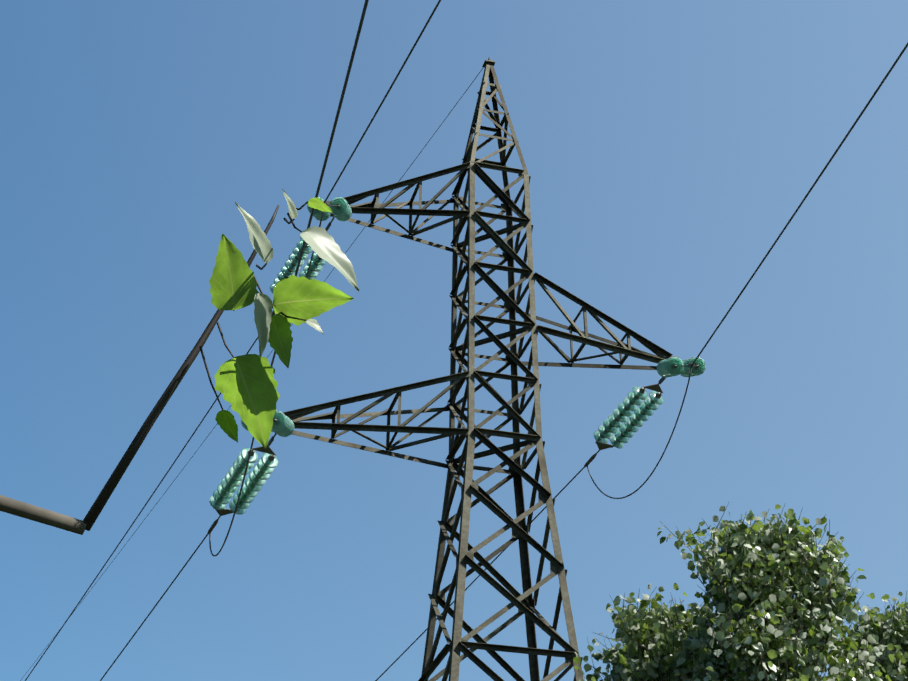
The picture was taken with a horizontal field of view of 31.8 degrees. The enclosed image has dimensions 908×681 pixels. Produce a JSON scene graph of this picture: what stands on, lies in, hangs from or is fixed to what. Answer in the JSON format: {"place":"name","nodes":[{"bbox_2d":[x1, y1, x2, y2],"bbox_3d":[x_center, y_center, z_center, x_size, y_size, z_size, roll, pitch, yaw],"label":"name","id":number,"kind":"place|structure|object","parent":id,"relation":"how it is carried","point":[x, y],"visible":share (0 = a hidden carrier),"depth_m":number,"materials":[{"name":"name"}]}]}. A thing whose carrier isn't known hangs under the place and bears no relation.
{"place":"outdoors","nodes":[
{"label":"outdoors","id":0,"kind":"place"},
{"bbox_2d":[0,0,907,680],"label":"sky","id":1,"kind":"structure","parent":0,"point":[667,146],"materials":[{"name":"blue"}]},
{"bbox_3d":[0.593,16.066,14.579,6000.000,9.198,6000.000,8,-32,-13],"label":"ground","id":2,"kind":"structure","parent":0,"visible":0},
{"bbox_2d":[0,189,358,534],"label":"poplar tree","id":3,"kind":"object","parent":2,"relation":"on","point":[246,385],"visible":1,"depth_m":1.75,"materials":[{"name":"green plant"}]},
{"bbox_2d":[20,0,907,680],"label":"transmission tower","id":4,"kind":"structure","parent":2,"relation":"on","point":[288,422],"depth_m":23.42,"materials":[{"name":"metal"}]},
{"bbox_2d":[573,583,732,680],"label":"poplar tree","id":5,"kind":"object","parent":2,"relation":"on","point":[650,639],"visible":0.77,"depth_m":13.80,"materials":[{"name":"green plant"}]},
{"bbox_2d":[657,503,894,680],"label":"poplar tree","id":6,"kind":"object","parent":2,"relation":"on","point":[761,577],"visible":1,"depth_m":12.85,"materials":[{"name":"green plant"}]},
{"bbox_2d":[830,591,907,680],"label":"poplar tree","id":7,"kind":"object","parent":2,"relation":"on","point":[893,628],"visible":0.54,"depth_m":14.11,"materials":[{"name":"green plant"}]}
]}

